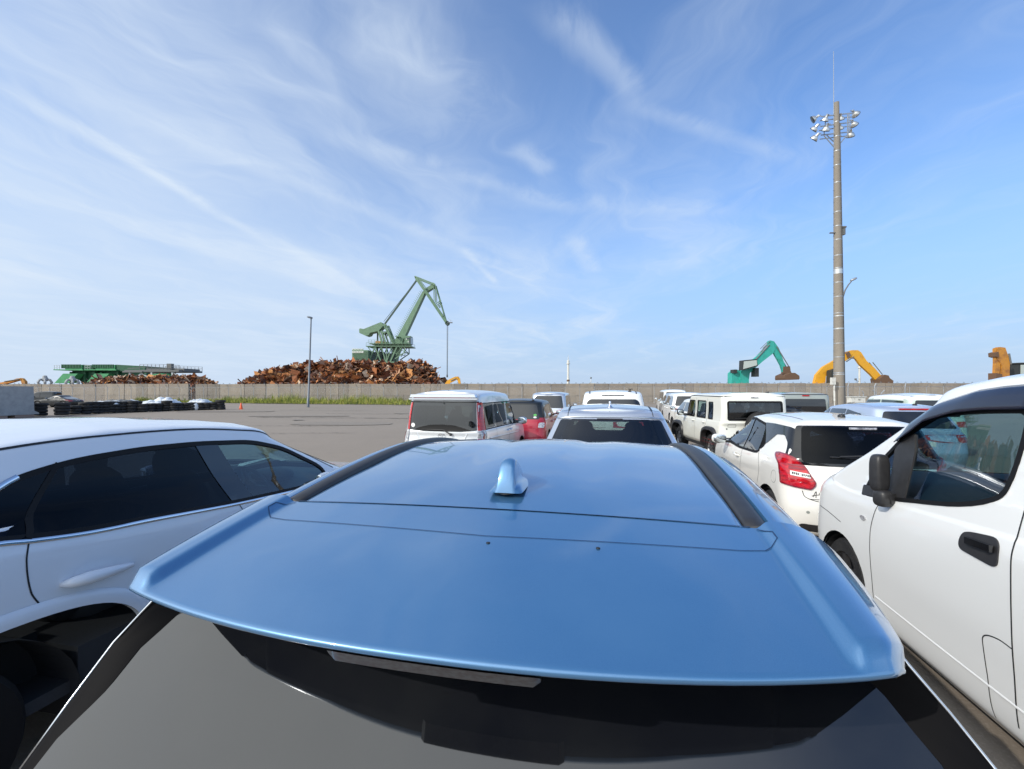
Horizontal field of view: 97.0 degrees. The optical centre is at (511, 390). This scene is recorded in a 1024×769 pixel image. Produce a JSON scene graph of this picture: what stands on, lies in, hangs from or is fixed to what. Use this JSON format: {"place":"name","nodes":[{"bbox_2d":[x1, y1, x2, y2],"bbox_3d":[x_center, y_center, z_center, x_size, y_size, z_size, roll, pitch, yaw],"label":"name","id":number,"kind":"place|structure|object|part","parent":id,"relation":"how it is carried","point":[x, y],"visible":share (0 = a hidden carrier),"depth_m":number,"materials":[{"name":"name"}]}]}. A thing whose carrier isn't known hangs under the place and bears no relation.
{"place":"outdoors","nodes":[
{"label":"outdoors","id":0,"kind":"place"},
{"bbox_2d":[70,405,81,408],"bbox_3d":[-31.960,1.224,33.017,0.816,0.216,0.810,2,0,-19],"label":"tyre","id":1,"kind":"object","parent":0,"point":[75,406],"visible":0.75,"depth_m":32.89,"materials":[{"name":"rubber"}]},
{"bbox_2d":[84,364,170,381],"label":"gantry crane","id":2,"kind":"object","parent":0,"point":[111,370],"visible":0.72,"depth_m":128.55,"materials":[{"name":"green metal"}]},
{"bbox_2d":[127,401,138,403],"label":"tyre","id":3,"kind":"object","parent":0,"point":[132,402],"visible":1,"depth_m":36.31,"materials":[{"name":"rubber"}]},
{"bbox_2d":[122,364,202,376],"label":"loading platform","id":4,"kind":"structure","parent":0,"point":[170,368],"depth_m":118.42,"materials":[{"name":"grey metal"}]},
{"bbox_2d":[187,399,210,402],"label":"tarpaulin","id":5,"kind":"object","parent":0,"point":[200,400],"visible":0.84,"depth_m":42.08,"materials":[{"name":"white plastic"}]},
{"bbox_2d":[135,392,411,404],"bbox_3d":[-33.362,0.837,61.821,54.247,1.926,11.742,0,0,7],"label":"roadside grass","id":6,"kind":"structure","parent":0,"point":[353,400],"depth_m":61.32,"materials":[{"name":"green plant"}]},
{"bbox_2d":[0,401,1023,768],"bbox_3d":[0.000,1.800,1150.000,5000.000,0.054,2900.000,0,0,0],"label":"ground","id":7,"kind":"structure","parent":0,"point":[994,443],"depth_m":15.92,"materials":[{"name":"grey asphalt"}]},
{"bbox_2d":[0,378,27,383],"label":"excavator","id":8,"kind":"object","parent":7,"relation":"on","point":[23,380],"visible":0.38,"depth_m":79.74,"materials":[{"name":"orange metal"}]},
{"bbox_2d":[0,386,38,417],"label":"concrete block","id":9,"kind":"structure","parent":7,"relation":"on","point":[16,401],"depth_m":29.55,"materials":[{"name":"grey concrete"}]},
{"bbox_2d":[35,412,47,415],"bbox_3d":[-32.902,1.660,31.537,0.812,0.216,0.806,1,-1,-2],"label":"tyre","id":10,"kind":"object","parent":7,"relation":"on","point":[43,414],"visible":0.64,"depth_m":31.38,"materials":[{"name":"rubber"}]},
{"bbox_2d":[34,409,47,412],"bbox_3d":[-32.867,1.442,31.514,0.802,0.216,0.796,0,0,-14],"label":"tyre","id":11,"kind":"object","parent":10,"relation":"on","point":[41,410],"visible":0.71,"depth_m":31.30,"materials":[{"name":"rubber"}]},
{"bbox_2d":[34,406,47,408],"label":"tyre","id":12,"kind":"object","parent":11,"relation":"on","point":[40,407],"visible":0.84,"depth_m":31.32,"materials":[{"name":"rubber"}]},
{"bbox_2d":[34,403,48,405],"bbox_3d":[-32.898,1.006,31.581,0.826,0.216,0.832,0,-1,-42],"label":"tyre","id":13,"kind":"object","parent":12,"relation":"on","point":[41,404],"visible":0.88,"depth_m":31.33,"materials":[{"name":"rubber"}]},
{"bbox_2d":[37,375,52,383],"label":"grab bucket","id":14,"kind":"object","parent":7,"relation":"on","point":[44,378],"visible":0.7,"depth_m":89.67,"materials":[{"name":"grey metal"}]},
{"bbox_2d":[34,391,61,399],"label":"black small suv","id":15,"kind":"object","parent":7,"relation":"on","point":[42,395],"visible":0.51,"depth_m":52.55,"materials":[{"name":"black paint"}]},
{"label":"window","id":16,"kind":"part","parent":15,"relation":"part of","materials":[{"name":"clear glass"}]},
{"bbox_2d":[34,395,83,406],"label":"black coupe","id":17,"kind":"object","parent":7,"relation":"on","point":[52,400],"visible":0.84,"depth_m":47.46,"materials":[{"name":"black paint"}]},
{"bbox_2d":[54,412,69,414],"bbox_3d":[-31.402,1.630,31.576,0.778,0.216,0.772,-1,-1,35],"label":"tyre","id":18,"kind":"object","parent":7,"relation":"on","point":[61,413],"visible":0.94,"depth_m":31.30,"materials":[{"name":"rubber"}]},
{"bbox_2d":[53,409,69,411],"bbox_3d":[-31.389,1.412,31.569,0.837,0.216,0.844,-1,-1,21],"label":"tyre","id":19,"kind":"object","parent":18,"relation":"on","point":[61,410],"visible":0.91,"depth_m":31.26,"materials":[{"name":"rubber"}]},
{"bbox_2d":[54,406,69,408],"bbox_3d":[-31.340,1.194,31.557,0.806,0.216,0.800,0,0,-8],"label":"tyre","id":20,"kind":"object","parent":19,"relation":"on","point":[61,407],"visible":0.9,"depth_m":31.26,"materials":[{"name":"rubber"}]},
{"bbox_2d":[54,402,70,405],"bbox_3d":[-31.338,0.976,31.561,0.844,0.216,0.838,1,-1,-19],"label":"tyre","id":21,"kind":"object","parent":20,"relation":"on","point":[62,404],"visible":1,"depth_m":31.34,"materials":[{"name":"rubber"}]},
{"bbox_2d":[64,376,80,383],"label":"grab bucket","id":22,"kind":"object","parent":7,"relation":"on","point":[72,379],"visible":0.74,"depth_m":89.61,"materials":[{"name":"grey metal"}]},
{"bbox_2d":[70,411,80,413],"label":"tyre","id":23,"kind":"object","parent":7,"relation":"on","point":[75,412],"visible":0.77,"depth_m":32.82,"materials":[{"name":"rubber"}]},
{"bbox_2d":[53,364,101,382],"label":"hopper","id":24,"kind":"object","parent":7,"relation":"on","point":[79,372],"visible":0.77,"depth_m":128.30,"materials":[{"name":"green metal"}]},
{"bbox_2d":[80,411,91,413],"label":"tyre","id":25,"kind":"object","parent":7,"relation":"on","point":[86,412],"visible":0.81,"depth_m":33.56,"materials":[{"name":"rubber"}]},
{"bbox_2d":[81,408,92,410],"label":"tyre","id":26,"kind":"object","parent":25,"relation":"on","point":[87,409],"visible":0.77,"depth_m":33.63,"materials":[{"name":"rubber"}]},
{"bbox_2d":[81,405,92,407],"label":"tyre","id":27,"kind":"object","parent":26,"relation":"on","point":[87,406],"visible":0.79,"depth_m":33.60,"materials":[{"name":"rubber"}]},
{"bbox_2d":[78,402,91,404],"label":"tyre","id":28,"kind":"object","parent":27,"relation":"on","point":[84,403],"visible":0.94,"depth_m":33.54,"materials":[{"name":"rubber"}]},
{"bbox_2d":[0,383,189,401],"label":"concrete wall","id":29,"kind":"structure","parent":7,"relation":"on","point":[127,393],"depth_m":70.92,"materials":[{"name":"grey concrete"}]},
{"bbox_2d":[125,409,136,411],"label":"tyre","id":30,"kind":"object","parent":7,"relation":"on","point":[131,410],"visible":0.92,"depth_m":36.26,"materials":[{"name":"rubber"}]},
{"bbox_2d":[126,406,137,408],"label":"tyre","id":31,"kind":"object","parent":30,"relation":"on","point":[131,407],"visible":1,"depth_m":36.27,"materials":[{"name":"rubber"}]},
{"bbox_2d":[137,409,147,411],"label":"tyre","id":32,"kind":"object","parent":7,"relation":"on","point":[142,410],"visible":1,"depth_m":36.68,"materials":[{"name":"rubber"}]},
{"bbox_2d":[137,406,148,408],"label":"tyre","id":33,"kind":"object","parent":32,"relation":"on","point":[142,407],"visible":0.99,"depth_m":36.80,"materials":[{"name":"rubber"}]},
{"bbox_2d":[81,373,217,383],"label":"scrap heap","id":34,"kind":"object","parent":7,"relation":"on","point":[159,378],"visible":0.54,"depth_m":104.43,"materials":[{"name":"brown metal"}]},
{"bbox_2d":[0,417,349,768],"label":"white car","id":35,"kind":"object","parent":7,"relation":"on","point":[96,513],"visible":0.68,"depth_m":2.34,"materials":[{"name":"white paint"}]},
{"bbox_3d":[-2.261,0.517,1.871,0.160,0.285,0.717,0,0,12],"label":"window","id":36,"kind":"part","parent":35,"relation":"part of","materials":[{"name":"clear glass"}]},
{"bbox_3d":[-2.109,0.560,2.593,0.172,0.437,1.117,0,0,12],"label":"window","id":37,"kind":"part","parent":35,"relation":"part of","materials":[{"name":"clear glass"}]},
{"bbox_3d":[-2.127,0.590,2.891,0.351,0.513,2.731,0,0,12],"label":"window frame","id":38,"kind":"part","parent":35,"relation":"part of","materials":[{"name":"black"}]},
{"bbox_2d":[172,380,205,399],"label":"scrap heap","id":39,"kind":"object","parent":7,"relation":"on","point":[191,384],"visible":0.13,"depth_m":78.41,"materials":[{"name":"brown metal"}]},
{"bbox_2d":[176,411,267,411],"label":"asphalt repair","id":40,"kind":"structure","parent":7,"relation":"on","point":[221,411],"depth_m":37.51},
{"bbox_2d":[258,415,348,416],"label":"asphalt repair","id":41,"kind":"structure","parent":7,"relation":"on","point":[303,415],"depth_m":31.44,"materials":[{"name":"grey asphalt"}]},
{"bbox_2d":[307,316,312,406],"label":"street lamp","id":42,"kind":"object","parent":7,"relation":"on","point":[308,395],"visible":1,"depth_m":46.93,"materials":[{"name":"grey metal"}]},
{"bbox_2d":[288,422,391,424],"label":"asphalt repair","id":43,"kind":"structure","parent":7,"relation":"on","point":[342,423],"depth_m":23.92,"materials":[{"name":"grey asphalt"}]},
{"bbox_2d":[278,403,404,404],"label":"verge","id":44,"kind":"structure","parent":7,"relation":"on","point":[352,403],"depth_m":59.75,"materials":[{"name":"green plant"}]},
{"bbox_2d":[237,357,447,383],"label":"scrap heap","id":45,"kind":"object","parent":7,"relation":"on","point":[368,371],"visible":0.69,"depth_m":95.13,"materials":[{"name":"brown metal"}]},
{"bbox_2d":[352,276,452,376],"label":"harbour crane","id":46,"kind":"object","parent":7,"relation":"on","point":[400,342],"visible":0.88,"depth_m":128.80,"materials":[{"name":"green metal"}]},
{"bbox_2d":[445,376,460,383],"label":"excavator","id":47,"kind":"object","parent":7,"relation":"on","point":[453,379],"visible":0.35,"depth_m":94.69,"materials":[{"name":"yellow metal"}]},
{"bbox_2d":[405,390,526,441],"bbox_3d":[-0.876,0.895,10.347,2.158,1.810,3.716,0,0,15],"label":"tall hatchback","id":48,"kind":"object","parent":7,"relation":"on","point":[467,414],"visible":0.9,"depth_m":8.72,"materials":[{"name":"white paint"}]},
{"bbox_3d":[-0.476,0.505,8.932,0.060,0.470,0.639,0,0,16],"label":"window","id":49,"kind":"part","parent":48,"relation":"part of","materials":[{"name":"black glass"}]},
{"bbox_3d":[-0.289,0.516,9.843,0.210,0.547,2.575,0,0,15],"label":"window frame","id":50,"kind":"part","parent":48,"relation":"part of","materials":[{"name":"black rubber"}]},
{"bbox_3d":[-0.255,0.505,9.741,0.063,0.490,0.799,0,0,15],"label":"window","id":51,"kind":"part","parent":48,"relation":"part of","materials":[{"name":"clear glass"}]},
{"bbox_2d":[1,383,962,403],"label":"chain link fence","id":52,"kind":"object","parent":7,"relation":"on","point":[107,394],"visible":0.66,"depth_m":65.24,"materials":[{"name":"grey metal"}]},
{"bbox_2d":[19,437,996,768],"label":"blue car","id":53,"kind":"object","parent":7,"relation":"on","point":[489,603],"visible":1,"depth_m":0.88,"materials":[{"name":"paint"}]},
{"bbox_2d":[506,398,560,439],"bbox_3d":[0.480,1.005,13.981,2.065,1.591,3.903,0,0,12],"label":"red car","id":54,"kind":"object","parent":7,"relation":"on","point":[540,415],"visible":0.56,"depth_m":12.21,"materials":[{"name":"red paint"}]},
{"bbox_3d":[1.018,0.589,12.914,0.093,0.379,1.153,0,0,12],"label":"window","id":55,"kind":"part","parent":54,"relation":"part of","materials":[{"name":"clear glass"}]},
{"bbox_2d":[532,392,576,414],"bbox_3d":[1.908,0.935,20.828,2.075,1.730,4.203,0,0,12],"label":"silver minivan","id":56,"kind":"object","parent":7,"relation":"on","point":[558,400],"visible":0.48,"depth_m":18.97,"materials":[{"name":"grey paint"}]},
{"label":"window","id":57,"kind":"part","parent":56,"relation":"part of","materials":[{"name":"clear glass"}]},
{"bbox_2d":[566,359,569,383],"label":"lighthouse","id":58,"kind":"object","parent":7,"relation":"on","point":[568,379],"visible":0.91,"depth_m":399.10,"materials":[{"name":"white metal"}]},
{"bbox_2d":[195,382,972,403],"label":"concrete wall","id":59,"kind":"structure","parent":7,"relation":"on","point":[509,392],"depth_m":64.24,"materials":[{"name":"grey concrete"}]},
{"bbox_2d":[547,401,676,444],"bbox_3d":[1.484,0.969,6.956,1.968,1.663,4.303,0,0,12],"label":"silver car","id":60,"kind":"object","parent":7,"relation":"on","point":[615,422],"visible":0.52,"depth_m":5.37,"materials":[{"name":"grey paint"}]},
{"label":"window","id":61,"kind":"part","parent":60,"relation":"part of","materials":[{"name":"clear glass"}]},
{"bbox_2d":[582,389,644,405],"bbox_3d":[3.052,0.881,13.861,2.304,1.837,4.703,0,0,12],"label":"white wagon","id":62,"kind":"object","parent":7,"relation":"on","point":[614,397],"visible":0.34,"depth_m":11.88,"materials":[{"name":"white paint"}]},
{"bbox_2d":[658,393,670,412],"bbox_3d":[10.395,0.975,28.515,2.191,1.650,4.503,0,0,12],"label":"silver suv","id":63,"kind":"object","parent":7,"relation":"on","point":[663,400],"visible":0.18,"depth_m":28.72,"materials":[{"name":"grey paint"}]},
{"bbox_2d":[655,389,685,409],"bbox_3d":[11.615,0.875,33.074,2.110,1.850,4.603,0,0,12],"label":"white minivan","id":64,"kind":"object","parent":7,"relation":"on","point":[662,393],"visible":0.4,"depth_m":31.67,"materials":[{"name":"white paint"}]},
{"bbox_2d":[660,392,699,425],"bbox_3d":[8.930,0.955,23.511,2.230,1.690,4.503,0,0,12],"label":"white suv","id":65,"kind":"object","parent":7,"relation":"on","point":[676,400],"visible":0.43,"depth_m":22.16,"materials":[{"name":"white paint"}]},
{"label":"window","id":66,"kind":"part","parent":65,"relation":"part of","materials":[{"name":"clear glass"}]},
{"bbox_2d":[670,399,689,427],"bbox_3d":[7.339,1.035,17.430,2.111,1.530,4.303,0,0,7],"label":"pearl car","id":67,"kind":"object","parent":7,"relation":"on","point":[684,405],"visible":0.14,"depth_m":18.12,"materials":[{"name":"white paint"}]},
{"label":"window","id":68,"kind":"part","parent":67,"relation":"part of","materials":[{"name":"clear glass"}]},
{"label":"window","id":69,"kind":"part","parent":67,"relation":"part of","materials":[{"name":"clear glass"}]},
{"bbox_2d":[671,391,785,452],"bbox_3d":[5.800,0.908,12.363,2.103,1.783,4.130,0,0,4],"label":"white offroader","id":70,"kind":"object","parent":7,"relation":"on","point":[704,418],"visible":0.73,"depth_m":10.88,"materials":[{"name":"white paint"}]},
{"bbox_2d":[687,400,695,415],"bbox_3d":[5.448,0.501,12.865,0.763,0.470,0.774,0,0,4],"label":"window","id":71,"kind":"structure","parent":70,"relation":"in","point":[692,404],"depth_m":12.79,"materials":[{"name":"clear glass"}]},
{"bbox_2d":[697,400,705,417],"bbox_3d":[5.034,0.500,12.022,0.042,0.465,0.681,0,0,4],"label":"window","id":72,"kind":"structure","parent":70,"relation":"in","point":[701,407],"depth_m":12.02,"materials":[{"name":"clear glass"}]},
{"bbox_2d":[708,401,712,418],"bbox_3d":[4.994,0.510,11.365,0.042,0.445,0.323,0,0,4],"label":"window","id":73,"kind":"structure","parent":70,"relation":"in","point":[710,410],"depth_m":11.40,"materials":[{"name":"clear glass"}]},
{"bbox_2d":[727,340,799,382],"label":"excavator","id":74,"kind":"object","parent":7,"relation":"on","point":[746,369],"visible":0.66,"depth_m":77.69,"materials":[{"name":"teal metal"}]},
{"bbox_2d":[773,392,828,411],"bbox_3d":[9.649,0.935,16.211,2.027,1.730,3.803,0,0,10],"label":"grey boxy car","id":75,"kind":"object","parent":7,"relation":"on","point":[805,402],"visible":0.29,"depth_m":14.40,"materials":[{"name":"grey paint"}]},
{"bbox_2d":[712,412,947,537],"bbox_3d":[4.138,1.028,6.482,2.160,1.543,3.844,0,0,12],"label":"white hatchback","id":76,"kind":"object","parent":7,"relation":"on","point":[789,463],"visible":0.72,"depth_m":4.99,"materials":[{"name":"white paint"}]},
{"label":"window","id":77,"kind":"part","parent":76,"relation":"part of","materials":[{"name":"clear glass"}]},
{"bbox_3d":[3.715,0.615,6.480,0.827,0.467,1.706,0,0,12],"label":"window frame","id":78,"kind":"part","parent":76,"relation":"part of","materials":[{"name":"black"}]},
{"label":"window","id":79,"kind":"part","parent":76,"relation":"part of","materials":[{"name":"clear glass"}]},
{"bbox_2d":[810,51,859,405],"bbox_3d":[21.367,-10.323,29.898,4.383,24.251,0.744,0,0,-19],"label":"floodlight mast","id":80,"kind":"object","parent":7,"relation":"on","point":[837,381],"visible":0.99,"depth_m":29.83,"materials":[{"name":"concrete"}]},
{"bbox_2d":[844,277,856,294],"bbox_3d":[25.243,-3.334,33.989,1.297,10.271,0.317,0,0,0],"label":"street lamp","id":81,"kind":"object","parent":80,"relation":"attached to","point":[853,279],"visible":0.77,"depth_m":33.95,"materials":[{"name":"grey metal"}]},
{"bbox_2d":[812,350,892,382],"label":"excavator","id":82,"kind":"object","parent":7,"relation":"on","point":[824,374],"visible":0.48,"depth_m":77.69,"materials":[{"name":"yellow metal"}]},
{"bbox_2d":[846,396,866,403],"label":"switch cabinet","id":83,"kind":"object","parent":7,"relation":"on","point":[855,399],"visible":0.71,"depth_m":43.70,"materials":[{"name":"grey metal"}]},
{"bbox_2d":[854,366,860,382],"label":"camera post","id":84,"kind":"object","parent":7,"relation":"on","point":[859,374],"visible":0.67,"depth_m":87.87,"materials":[{"name":"grey metal"}]},
{"bbox_2d":[825,402,968,470],"bbox_3d":[8.639,1.023,11.123,2.101,1.554,4.503,0,0,12],"label":"pale blue wagon","id":85,"kind":"object","parent":7,"relation":"on","point":[946,437],"visible":0.41,"depth_m":9.08,"materials":[{"name":"blue paint"}]},
{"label":"window","id":86,"kind":"part","parent":85,"relation":"part of","materials":[{"name":"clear glass"}]},
{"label":"window","id":87,"kind":"part","parent":85,"relation":"part of","materials":[{"name":"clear glass"}]},
{"bbox_2d":[866,393,967,439],"bbox_3d":[11.808,0.942,13.810,1.908,1.716,3.403,0,0,12],"label":"mint kei car","id":88,"kind":"object","parent":7,"relation":"on","point":[929,400],"visible":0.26,"depth_m":12.42,"materials":[{"name":"grey paint"}]},
{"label":"window","id":89,"kind":"part","parent":88,"relation":"part of","materials":[{"name":"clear glass"}]},
{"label":"window","id":90,"kind":"part","parent":88,"relation":"part of","materials":[{"name":"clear glass"}]},
{"bbox_2d":[818,374,1023,745],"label":"white van","id":91,"kind":"object","parent":7,"relation":"on","point":[934,561],"visible":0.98,"depth_m":2.57,"materials":[{"name":"white paint"}]},
{"bbox_3d":[2.552,0.434,2.760,0.109,0.695,1.260,0,0,11],"label":"window frame","id":92,"kind":"part","parent":91,"relation":"part of","materials":[{"name":"black rubber"}]},
{"bbox_2d":[988,347,1011,379],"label":"excavator","id":93,"kind":"object","parent":7,"relation":"on","point":[1002,360],"visible":0.45,"depth_m":69.69,"materials":[{"name":"yellow metal"}]},
{"bbox_2d":[1010,363,1023,375],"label":"crawler cab machine","id":94,"kind":"object","parent":7,"relation":"on","point":[1016,368],"visible":0.14,"depth_m":71.22,"materials":[{"name":"grey metal"}]},
{"bbox_2d":[0,0,1023,383],"label":"sky","id":95,"kind":"structure","parent":0,"point":[624,191],"materials":[{"name":"blue"}]},
{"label":"tyre","id":96,"kind":"object","parent":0,"visible":0},
{"bbox_2d":[161,400,172,402],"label":"tyre","id":97,"kind":"object","parent":96,"relation":"on","point":[167,401],"visible":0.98,"depth_m":38.52,"materials":[{"name":"rubber"}]},
{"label":"tyre","id":98,"kind":"object","parent":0,"visible":0},
{"bbox_2d":[105,399,132,400],"bbox_3d":[-32.102,0.888,37.001,1.982,0.308,1.398,0,0,0],"label":"dark sheet","id":99,"kind":"object","parent":98,"relation":"on","point":[118,400],"visible":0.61,"depth_m":36.70,"materials":[{"name":"grey metal"}]},
{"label":"tyre","id":100,"kind":"object","parent":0,"visible":0},
{"bbox_2d":[142,400,160,403],"bbox_3d":[-31.053,1.065,39.002,2.279,0.487,1.395,0,0,0],"label":"tarpaulin","id":101,"kind":"object","parent":100,"relation":"on","point":[151,401],"visible":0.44,"depth_m":38.77,"materials":[{"name":"white plastic"}]},
{"bbox_2d":[154,397,180,402],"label":"tarpaulin","id":102,"kind":"object","parent":101,"relation":"on","point":[166,398],"visible":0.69,"depth_m":40.09,"materials":[{"name":"white plastic"}]}
]}

